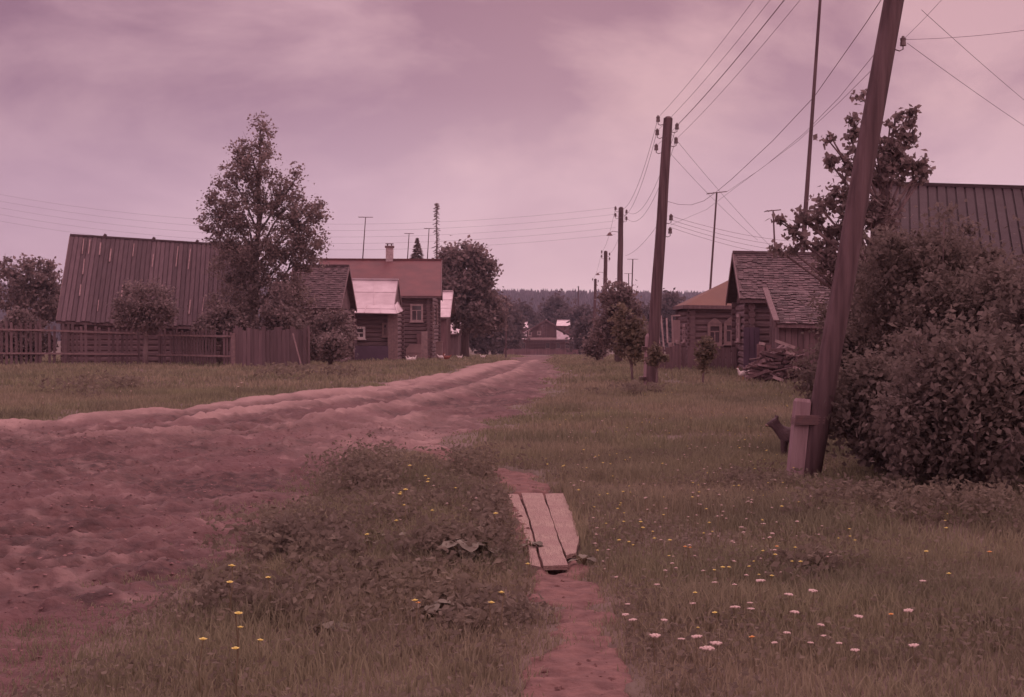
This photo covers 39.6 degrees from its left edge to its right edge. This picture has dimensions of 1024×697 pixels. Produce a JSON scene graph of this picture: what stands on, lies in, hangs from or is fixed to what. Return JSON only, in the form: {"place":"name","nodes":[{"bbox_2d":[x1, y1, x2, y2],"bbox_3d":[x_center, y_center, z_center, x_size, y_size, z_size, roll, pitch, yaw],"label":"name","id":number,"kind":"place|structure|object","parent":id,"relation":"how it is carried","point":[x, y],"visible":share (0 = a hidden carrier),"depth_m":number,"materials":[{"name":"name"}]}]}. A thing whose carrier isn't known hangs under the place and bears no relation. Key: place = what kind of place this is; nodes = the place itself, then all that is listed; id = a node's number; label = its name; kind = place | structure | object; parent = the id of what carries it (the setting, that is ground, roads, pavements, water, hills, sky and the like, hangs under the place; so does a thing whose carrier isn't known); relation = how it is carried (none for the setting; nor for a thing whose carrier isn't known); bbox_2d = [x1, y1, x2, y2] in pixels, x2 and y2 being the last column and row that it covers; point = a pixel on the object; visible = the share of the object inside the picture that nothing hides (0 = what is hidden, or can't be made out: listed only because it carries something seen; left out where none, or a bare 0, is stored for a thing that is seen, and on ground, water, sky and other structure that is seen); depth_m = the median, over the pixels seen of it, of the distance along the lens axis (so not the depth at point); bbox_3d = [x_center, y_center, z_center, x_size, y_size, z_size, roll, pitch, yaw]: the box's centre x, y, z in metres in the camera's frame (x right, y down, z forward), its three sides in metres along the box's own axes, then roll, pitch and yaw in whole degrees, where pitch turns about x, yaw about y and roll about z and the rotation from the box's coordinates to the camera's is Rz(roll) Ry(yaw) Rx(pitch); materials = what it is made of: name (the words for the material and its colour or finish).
{"place":"outdoors","nodes":[
{"label":"outdoors","id":0,"kind":"place"},
{"bbox_2d":[0,355,570,696],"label":"dirt road","id":1,"kind":"structure","parent":0,"point":[464,400],"depth_m":15.16,"materials":[{"name":"brown soil"}]},
{"bbox_2d":[0,418,453,674],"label":"road clods","id":2,"kind":"object","parent":1,"relation":"on","point":[89,608],"visible":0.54,"depth_m":13.79,"materials":[{"name":"brown soil"}]},
{"bbox_2d":[0,341,1023,696],"bbox_3d":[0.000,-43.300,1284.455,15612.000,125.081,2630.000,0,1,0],"label":"ground","id":3,"kind":"structure","parent":0,"point":[634,691],"depth_m":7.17,"materials":[{"name":"green plant"}]},
{"bbox_2d":[0,305,58,361],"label":"garden shrub","id":4,"kind":"object","parent":3,"relation":"on","point":[15,316],"visible":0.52,"depth_m":61.86,"materials":[{"name":"green plant"}]},
{"bbox_2d":[0,253,62,357],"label":"garden tree","id":5,"kind":"object","parent":3,"relation":"on","point":[42,285],"visible":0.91,"depth_m":86.97,"materials":[{"name":"green plant"}]},
{"bbox_2d":[0,321,139,365],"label":"picket fence","id":6,"kind":"object","parent":3,"relation":"on","point":[38,330],"visible":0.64,"depth_m":56.57,"materials":[{"name":"grey wood"}]},
{"bbox_2d":[106,276,188,363],"bbox_3d":[-14.188,-0.970,55.136,3.080,3.632,2.496,0,1,27],"label":"apple tree","id":7,"kind":"object","parent":3,"relation":"on","point":[140,314],"visible":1,"depth_m":54.82,"materials":[{"name":"green plant"}]},
{"bbox_2d":[56,234,252,363],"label":"barn","id":8,"kind":"structure","parent":3,"relation":"on","point":[98,270],"depth_m":62.41,"materials":[{"name":"grey wood"}]},
{"bbox_2d":[156,327,234,366],"bbox_3d":[-12.424,0.042,55.760,4.403,1.740,0.254,1,1,36],"label":"picket fence","id":9,"kind":"object","parent":3,"relation":"on","point":[176,356],"visible":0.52,"depth_m":55.73,"materials":[{"name":"grey wood"}]},
{"bbox_2d":[198,637,206,691],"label":"yellow flower","id":10,"kind":"object","parent":3,"relation":"on","point":[203,638],"visible":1,"depth_m":6.10,"materials":[{"name":"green plant"}]},
{"bbox_2d":[186,299,249,363],"bbox_3d":[-11.729,-0.599,57.064,2.778,2.763,2.225,-1,1,-45],"label":"shrub","id":11,"kind":"object","parent":3,"relation":"on","point":[222,317],"visible":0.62,"depth_m":56.75,"materials":[{"name":"green plant"}]},
{"bbox_2d":[231,333,235,366],"bbox_3d":[-10.555,0.071,54.009,0.240,1.300,0.240,0,1,0],"label":"gate post","id":12,"kind":"object","parent":3,"relation":"on","point":[233,361],"visible":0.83,"depth_m":53.91,"materials":[{"name":"grey wood"}]},
{"bbox_2d":[232,646,238,696],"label":"yellow flower","id":13,"kind":"object","parent":3,"relation":"on","point":[235,648],"visible":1,"depth_m":5.98,"materials":[{"name":"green plant"}]},
{"bbox_2d":[193,110,333,329],"bbox_3d":[-10.639,-4.663,60.895,6.059,11.051,3.496,0,1,0],"label":"birch tree","id":14,"kind":"object","parent":3,"relation":"on","point":[274,253],"visible":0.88,"depth_m":60.56,"materials":[{"name":"green plant"}]},
{"bbox_2d":[235,326,309,366],"bbox_3d":[-9.013,0.037,53.287,3.428,1.790,0.190,0,1,27],"label":"board fence","id":15,"kind":"object","parent":3,"relation":"on","point":[276,344],"visible":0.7,"depth_m":53.16,"materials":[{"name":"grey wood"}]},
{"bbox_2d":[250,278,312,333],"bbox_3d":[-9.345,-1.058,58.599,3.012,3.670,2.606,-1,1,-38],"label":"shrub","id":16,"kind":"object","parent":3,"relation":"on","point":[278,313],"visible":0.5,"depth_m":58.10,"materials":[{"name":"green plant"}]},
{"bbox_2d":[291,264,356,361],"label":"shed","id":17,"kind":"structure","parent":3,"relation":"on","point":[332,286],"depth_m":65.97,"materials":[{"name":"wood"}]},
{"bbox_2d":[305,621,350,630],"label":"burdock plant","id":18,"kind":"object","parent":3,"relation":"on","point":[330,623],"visible":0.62,"depth_m":7.33,"materials":[{"name":"green plant"}]},
{"bbox_2d":[313,328,352,365],"bbox_3d":[-6.767,0.001,53.951,1.429,1.618,1.832,0,1,0],"label":"shrub","id":19,"kind":"object","parent":3,"relation":"on","point":[331,346],"visible":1,"depth_m":53.60,"materials":[{"name":"green plant"}]},
{"bbox_2d":[306,306,361,362],"bbox_3d":[-7.543,-0.510,59.125,2.500,2.579,2.458,0,1,0],"label":"shrub","id":20,"kind":"object","parent":3,"relation":"on","point":[324,321],"visible":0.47,"depth_m":58.92,"materials":[{"name":"green plant"}]},
{"bbox_2d":[0,282,702,340],"bbox_3d":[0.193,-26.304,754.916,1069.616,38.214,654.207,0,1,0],"label":"forest","id":21,"kind":"object","parent":3,"relation":"on","point":[586,297],"visible":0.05,"depth_m":820.82,"materials":[{"name":"green plant"}]},
{"bbox_2d":[352,278,403,360],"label":"tin roofed house","id":22,"kind":"structure","parent":3,"relation":"on","point":[379,315],"depth_m":73.25,"materials":[{"name":"white paint"}]},
{"bbox_2d":[357,327,365,339],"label":"window","id":23,"kind":"structure","parent":22,"relation":"in","point":[361,331],"depth_m":73.18,"materials":[{"name":"white paint"}]},
{"bbox_2d":[381,323,387,337],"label":"window","id":24,"kind":"structure","parent":22,"relation":"in","point":[384,325],"depth_m":73.16,"materials":[{"name":"brown wood"}]},
{"bbox_2d":[388,315,397,359],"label":"door","id":25,"kind":"structure","parent":22,"relation":"in","point":[392,319],"depth_m":72.88,"materials":[{"name":"brown wood"}]},
{"bbox_2d":[319,243,442,358],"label":"red roofed house","id":26,"kind":"structure","parent":3,"relation":"on","point":[421,286],"depth_m":82.02,"materials":[{"name":"metal"}]},
{"bbox_2d":[409,304,423,322],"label":"window","id":27,"kind":"structure","parent":26,"relation":"in","point":[416,310],"depth_m":79.86,"materials":[{"name":"white wood"}]},
{"bbox_2d":[417,333,429,357],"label":"door","id":28,"kind":"structure","parent":26,"relation":"in","point":[418,334],"depth_m":79.84,"materials":[{"name":"wood"}]},
{"bbox_2d":[406,344,420,358],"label":"wooden shield","id":29,"kind":"object","parent":3,"relation":"on","point":[412,350],"visible":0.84,"depth_m":77.61,"materials":[{"name":"brown wood"}]},
{"bbox_2d":[409,238,423,258],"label":"fir tree","id":30,"kind":"object","parent":3,"relation":"on","point":[416,251],"visible":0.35,"depth_m":104.74,"materials":[{"name":"green plant"}]},
{"bbox_2d":[421,331,427,358],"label":"leaning board","id":31,"kind":"object","parent":3,"relation":"on","point":[424,343],"visible":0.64,"depth_m":78.32,"materials":[{"name":"wood"}]},
{"bbox_2d":[410,599,453,618],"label":"burdock plant","id":32,"kind":"object","parent":3,"relation":"on","point":[437,605],"visible":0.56,"depth_m":7.66,"materials":[{"name":"green plant"}]},
{"bbox_2d":[432,203,440,257],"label":"dead spruce","id":33,"kind":"object","parent":3,"relation":"on","point":[436,208],"visible":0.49,"depth_m":103.83,"materials":[{"name":"brown plant"}]},
{"bbox_2d":[436,342,442,358],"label":"storage box","id":34,"kind":"object","parent":3,"relation":"on","point":[439,348],"visible":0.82,"depth_m":83.86,"materials":[{"name":"wood"}]},
{"bbox_2d":[441,290,455,355],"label":"tin roofed cottage","id":35,"kind":"structure","parent":3,"relation":"on","point":[447,306],"depth_m":96.03,"materials":[{"name":"wood"}]},
{"bbox_2d":[451,322,460,355],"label":"tin roofed cottage","id":36,"kind":"structure","parent":3,"relation":"on","point":[455,344],"depth_m":118.35,"materials":[{"name":"brown wood"}]},
{"bbox_2d":[437,538,496,559],"bbox_3d":[-0.320,1.361,9.510,0.420,0.189,0.378,0,1,18],"label":"burdock plant","id":37,"kind":"object","parent":3,"relation":"on","point":[470,549],"visible":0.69,"depth_m":9.41,"materials":[{"name":"green plant"}]},
{"bbox_2d":[432,235,513,356],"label":"linden tree","id":38,"kind":"object","parent":3,"relation":"on","point":[478,307],"visible":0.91,"depth_m":102.05,"materials":[{"name":"green plant"}]},
{"bbox_2d":[469,327,503,354],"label":"bush","id":39,"kind":"object","parent":3,"relation":"on","point":[487,343],"visible":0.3,"depth_m":148.83,"materials":[{"name":"green plant"}]},
{"bbox_2d":[476,291,520,354],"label":"distant tree","id":40,"kind":"object","parent":3,"relation":"on","point":[501,340],"visible":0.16,"depth_m":169.21,"materials":[{"name":"green plant"}]},
{"bbox_2d":[505,295,509,357],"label":"utility pole","id":41,"kind":"object","parent":3,"relation":"on","point":[506,334],"visible":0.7,"depth_m":109.96,"materials":[{"name":"brown wood"}]},
{"bbox_2d":[497,294,532,353],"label":"distant tree","id":42,"kind":"object","parent":3,"relation":"on","point":[519,316],"visible":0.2,"depth_m":199.04,"materials":[{"name":"green plant"}]},
{"bbox_2d":[418,443,632,696],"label":"footpath","id":43,"kind":"structure","parent":3,"relation":"on","point":[575,680],"depth_m":7.17,"materials":[{"name":"soil"}]},
{"bbox_2d":[502,472,615,694],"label":"path clods","id":44,"kind":"object","parent":43,"relation":"on","point":[563,687],"visible":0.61,"depth_m":6.63,"materials":[{"name":"soil"}]},
{"bbox_2d":[568,554,595,563],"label":"burdock plant","id":45,"kind":"object","parent":43,"relation":"on","point":[583,558],"visible":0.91,"depth_m":9.48,"materials":[{"name":"green plant"}]},
{"bbox_2d":[29,361,1023,642],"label":"weeds","id":46,"kind":"object","parent":3,"relation":"on","point":[267,531],"visible":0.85,"depth_m":10.20,"materials":[{"name":"green plant"}]},
{"bbox_2d":[513,298,543,329],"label":"distant tree","id":47,"kind":"object","parent":3,"relation":"on","point":[529,312],"visible":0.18,"depth_m":288.31,"materials":[{"name":"green plant"}]},
{"bbox_2d":[504,348,578,354],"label":"board fence","id":48,"kind":"object","parent":3,"relation":"on","point":[522,351],"visible":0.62,"depth_m":191.97,"materials":[{"name":"wood"}]},
{"bbox_2d":[508,493,578,570],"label":"plank bridge","id":49,"kind":"structure","parent":3,"relation":"on","point":[552,520],"depth_m":11.03,"materials":[{"name":"grey wood"}]},
{"bbox_2d":[522,538,542,545],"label":"burdock plant","id":50,"kind":"object","parent":49,"relation":"on","point":[538,543],"visible":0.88,"depth_m":10.10,"materials":[{"name":"green plant"}]},
{"bbox_2d":[519,319,572,352],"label":"gabled house","id":51,"kind":"structure","parent":3,"relation":"on","point":[553,337],"depth_m":212.26,"materials":[{"name":"wood"}]},
{"bbox_2d":[536,288,576,336],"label":"distant tree","id":52,"kind":"object","parent":3,"relation":"on","point":[552,305],"visible":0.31,"depth_m":298.77,"materials":[{"name":"green plant"}]},
{"bbox_2d":[548,308,570,333],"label":"distant tree","id":53,"kind":"object","parent":3,"relation":"on","point":[562,316],"visible":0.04,"depth_m":259.08,"materials":[{"name":"green plant"}]},
{"bbox_2d":[556,320,569,332],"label":"distant cottage","id":54,"kind":"structure","parent":3,"relation":"on","point":[562,324],"depth_m":228.61,"materials":[{"name":"metal"}]},
{"bbox_2d":[563,313,596,354],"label":"distant tree","id":55,"kind":"object","parent":3,"relation":"on","point":[583,329],"visible":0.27,"depth_m":149.52,"materials":[{"name":"green plant"}]},
{"bbox_2d":[564,302,600,332],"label":"distant tree","id":56,"kind":"object","parent":3,"relation":"on","point":[573,315],"visible":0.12,"depth_m":239.28,"materials":[{"name":"green plant"}]},
{"bbox_2d":[578,328,611,360],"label":"street bush","id":57,"kind":"object","parent":3,"relation":"on","point":[592,350],"visible":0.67,"depth_m":65.75,"materials":[{"name":"green plant"}]},
{"bbox_2d":[592,278,598,328],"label":"utility pole","id":58,"kind":"object","parent":3,"relation":"on","point":[595,291],"visible":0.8,"depth_m":128.84,"materials":[{"name":"brown wood"}]},
{"bbox_2d":[596,250,609,356],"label":"utility pole","id":59,"kind":"object","parent":3,"relation":"on","point":[605,258],"visible":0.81,"depth_m":92.83,"materials":[{"name":"brown wood"}]},
{"bbox_2d":[606,206,627,360],"bbox_3d":[4.719,-2.708,63.964,0.955,7.374,0.300,0,1,0],"label":"utility pole","id":60,"kind":"object","parent":3,"relation":"on","point":[620,251],"visible":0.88,"depth_m":63.84,"materials":[{"name":"brown wood"}]},
{"bbox_2d":[0,194,607,223],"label":"overhead wire","id":61,"kind":"object","parent":60,"relation":"attached to","point":[289,223],"visible":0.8,"depth_m":67.08,"materials":[{"name":"black metal"}]},
{"bbox_2d":[4,208,610,236],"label":"overhead wire","id":62,"kind":"object","parent":60,"relation":"attached to","point":[385,236],"visible":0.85,"depth_m":67.67,"materials":[{"name":"black metal"}]},
{"bbox_2d":[2,201,613,230],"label":"overhead wire","id":63,"kind":"object","parent":60,"relation":"attached to","point":[330,230],"visible":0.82,"depth_m":68.11,"materials":[{"name":"black metal"}]},
{"bbox_2d":[588,278,648,361],"bbox_3d":[4.763,-1.139,62.257,2.973,3.906,2.558,0,1,0],"label":"street tree","id":64,"kind":"object","parent":3,"relation":"on","point":[602,326],"visible":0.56,"depth_m":61.66,"materials":[{"name":"green plant"}]},
{"bbox_2d":[607,301,648,378],"bbox_3d":[3.371,-0.115,40.017,1.446,2.424,1.273,0,1,0],"label":"sapling","id":65,"kind":"object","parent":3,"relation":"on","point":[631,339],"visible":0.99,"depth_m":39.87,"materials":[{"name":"green plant"}]},
{"bbox_2d":[633,298,663,341],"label":"distant tree","id":66,"kind":"object","parent":3,"relation":"on","point":[646,310],"visible":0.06,"depth_m":198.60,"materials":[{"name":"green plant"}]},
{"bbox_2d":[649,633,660,675],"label":"white flower","id":67,"kind":"object","parent":3,"relation":"on","point":[656,635],"visible":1,"depth_m":6.38,"materials":[{"name":"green plant"}]},
{"bbox_2d":[642,341,669,384],"bbox_3d":[3.750,0.484,36.582,0.666,1.331,0.591,1,1,32],"label":"sapling","id":68,"kind":"object","parent":3,"relation":"on","point":[656,355],"visible":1,"depth_m":36.52,"materials":[{"name":"green plant"}]},
{"bbox_2d":[639,115,678,384],"bbox_3d":[3.884,-2.429,37.565,1.040,7.440,0.330,0,1,0],"label":"utility pole","id":69,"kind":"object","parent":3,"relation":"on","point":[651,337],"visible":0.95,"depth_m":37.45,"materials":[{"name":"brown wood"}]},
{"bbox_2d":[671,56,872,224],"bbox_3d":[4.529,-3.361,26.042,0.972,0.585,23.003,0,1,1],"label":"service cable","id":70,"kind":"object","parent":69,"relation":"attached to","point":[801,135],"visible":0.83,"depth_m":22.39,"materials":[{"name":"metal"}]},
{"bbox_2d":[647,288,688,349],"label":"distant tree","id":71,"kind":"object","parent":3,"relation":"on","point":[669,301],"visible":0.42,"depth_m":218.80,"materials":[{"name":"green plant"}]},
{"bbox_2d":[671,315,680,345],"bbox_3d":[5.870,-0.526,50.998,0.337,1.366,0.050,0,1,0],"label":"old door","id":72,"kind":"structure","parent":3,"relation":"on","point":[675,324],"depth_m":50.98,"materials":[{"name":"grey wood"}]},
{"bbox_2d":[658,343,738,369],"bbox_3d":[6.519,0.393,49.799,2.826,1.137,0.196,0,1,11],"label":"board fence","id":73,"kind":"object","parent":3,"relation":"on","point":[720,359],"visible":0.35,"depth_m":49.74,"materials":[{"name":"wood"}]},
{"bbox_2d":[673,281,731,362],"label":"orange roofed house","id":74,"kind":"structure","parent":3,"relation":"on","point":[707,312],"depth_m":54.73,"materials":[{"name":"brown wood"}]},
{"bbox_2d":[707,318,723,345],"bbox_3d":[7.797,-0.626,54.675,0.660,1.090,0.135,0,1,0],"label":"window","id":75,"kind":"structure","parent":74,"relation":"in","point":[714,327],"depth_m":54.68,"materials":[{"name":"wood"}]},
{"bbox_2d":[722,317,731,344],"bbox_3d":[8.427,-0.665,54.674,0.660,1.090,0.135,0,1,0],"label":"window","id":76,"kind":"structure","parent":74,"relation":"in","point":[727,324],"depth_m":54.68,"materials":[{"name":"wood"}]},
{"bbox_2d":[693,335,720,381],"bbox_3d":[5.120,0.385,37.494,0.682,1.492,0.732,0,1,23],"label":"sapling","id":77,"kind":"object","parent":3,"relation":"on","point":[705,355],"visible":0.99,"depth_m":37.43,"materials":[{"name":"green plant"}]},
{"bbox_2d":[710,641,721,688],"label":"white flower","id":78,"kind":"object","parent":3,"relation":"on","point":[716,643],"visible":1,"depth_m":6.19,"materials":[{"name":"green plant"}]},
{"bbox_2d":[707,191,726,288],"bbox_3d":[8.484,-3.116,60.012,0.947,7.038,0.678,-1,1,-36],"label":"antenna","id":79,"kind":"object","parent":3,"relation":"on","point":[711,270],"visible":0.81,"depth_m":59.91,"materials":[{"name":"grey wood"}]},
{"bbox_2d":[743,327,759,370],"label":"blue gate","id":80,"kind":"structure","parent":3,"relation":"on","point":[751,338],"depth_m":44.56,"materials":[{"name":"paint"}]},
{"bbox_2d":[757,344,773,369],"bbox_3d":[7.297,0.504,40.158,0.832,1.264,0.266,0,1,24],"label":"board fence","id":81,"kind":"object","parent":3,"relation":"on","point":[760,348],"visible":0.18,"depth_m":40.18,"materials":[{"name":"wood"}]},
{"bbox_2d":[743,345,811,381],"bbox_3d":[7.511,0.444,39.545,2.139,1.102,1.265,0,1,0],"label":"woodpile","id":82,"kind":"object","parent":3,"relation":"on","point":[779,365],"visible":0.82,"depth_m":39.31,"materials":[{"name":"brown wood"}]},
{"bbox_2d":[765,415,790,455],"bbox_3d":[3.401,1.051,17.020,0.753,0.510,0.192,0,1,0],"label":"dog","id":83,"kind":"object","parent":3,"relation":"on","point":[781,431],"visible":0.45,"depth_m":16.96},
{"bbox_2d":[725,251,862,368],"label":"log house","id":84,"kind":"structure","parent":3,"relation":"on","point":[752,274],"depth_m":46.44,"materials":[{"name":"wood"}]},
{"bbox_2d":[734,314,740,342],"bbox_3d":[7.716,-0.691,48.614,0.135,0.980,1.070,0,1,4],"label":"window","id":85,"kind":"structure","parent":84,"relation":"in","point":[738,319],"depth_m":48.24,"materials":[{"name":"white wood"}]},
{"bbox_2d":[762,287,850,368],"bbox_3d":[8.770,-0.427,42.056,2.409,2.846,3.373,0,1,4],"label":"lean to","id":86,"kind":"object","parent":3,"relation":"on","point":[787,314],"visible":0.45,"depth_m":41.34,"materials":[{"name":"grey wood"}]},
{"bbox_2d":[800,0,821,251],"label":"radio mast","id":87,"kind":"object","parent":3,"relation":"on","point":[807,184],"visible":0.59,"depth_m":52.81,"materials":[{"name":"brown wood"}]},
{"bbox_2d":[781,286,896,423],"bbox_3d":[5.134,0.180,20.515,2.402,2.362,2.217,0,1,0],"label":"lilac bush","id":88,"kind":"object","parent":3,"relation":"on","point":[860,342],"visible":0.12,"depth_m":20.44,"materials":[{"name":"green plant"}]},
{"bbox_2d":[786,0,905,479],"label":"utility pole","id":89,"kind":"object","parent":3,"relation":"on","point":[810,427],"visible":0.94,"depth_m":14.40,"materials":[{"name":"brown wood"}]},
{"bbox_2d":[657,0,769,130],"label":"overhead wire","id":90,"kind":"object","parent":89,"relation":"attached to","point":[719,62],"visible":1,"depth_m":26.34,"materials":[{"name":"black metal"}]},
{"bbox_2d":[665,1,783,137],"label":"overhead wire","id":91,"kind":"object","parent":89,"relation":"attached to","point":[728,68],"visible":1,"depth_m":24.97,"materials":[{"name":"black metal"}]},
{"bbox_2d":[704,0,799,110],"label":"overhead wire","id":92,"kind":"object","parent":89,"relation":"attached to","point":[754,54],"visible":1,"depth_m":25.48,"materials":[{"name":"black metal"}]},
{"bbox_2d":[668,0,880,204],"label":"service cable","id":93,"kind":"object","parent":89,"relation":"attached to","point":[800,111],"visible":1,"depth_m":23.57,"materials":[{"name":"metal"}]},
{"bbox_2d":[907,43,1023,125],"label":"overhead wire","id":94,"kind":"object","parent":89,"relation":"attached to","point":[964,84],"visible":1,"depth_m":16.25,"materials":[{"name":"black metal"}]},
{"bbox_2d":[922,10,1023,99],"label":"overhead wire","id":95,"kind":"object","parent":89,"relation":"attached to","point":[970,53],"visible":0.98,"depth_m":16.67,"materials":[{"name":"black metal"}]},
{"bbox_2d":[766,88,935,299],"bbox_3d":[5.216,-1.316,22.009,2.646,5.395,1.231,0,1,0],"label":"elm tree","id":96,"kind":"object","parent":3,"relation":"on","point":[892,158],"visible":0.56,"depth_m":21.91,"materials":[{"name":"green plant"}]},
{"bbox_2d":[815,342,931,479],"bbox_3d":[4.066,0.698,14.549,1.908,1.522,1.730,1,1,32],"label":"lilac bush","id":97,"kind":"object","parent":3,"relation":"on","point":[852,409],"visible":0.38,"depth_m":14.49,"materials":[{"name":"green plant"}]},
{"bbox_2d":[846,199,1016,359],"bbox_3d":[5.492,-0.231,18.041,2.758,3.263,2.567,0,1,0],"label":"lilac bush","id":98,"kind":"object","parent":3,"relation":"on","point":[890,246],"visible":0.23,"depth_m":17.72,"materials":[{"name":"green plant"}]},
{"bbox_2d":[855,298,1023,495],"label":"lilac bush","id":99,"kind":"object","parent":3,"relation":"on","point":[955,410],"visible":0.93,"depth_m":12.85,"materials":[{"name":"green plant"}]},
{"bbox_2d":[870,182,1023,292],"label":"roofed house","id":100,"kind":"structure","parent":3,"relation":"on","point":[990,201],"depth_m":30.89,"materials":[{"name":"grey metal"}]},
{"bbox_2d":[881,214,1023,360],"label":"lilac bush","id":101,"kind":"object","parent":3,"relation":"on","point":[948,294],"visible":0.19,"depth_m":16.47,"materials":[{"name":"green plant"}]},
{"bbox_2d":[943,259,1023,475],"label":"lilac bush","id":102,"kind":"object","parent":3,"relation":"on","point":[1014,312],"visible":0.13,"depth_m":14.76,"materials":[{"name":"green plant"}]},
{"bbox_2d":[0,0,1023,293],"label":"sky","id":103,"kind":"structure","parent":0,"point":[490,110],"materials":[{"name":"grey"}]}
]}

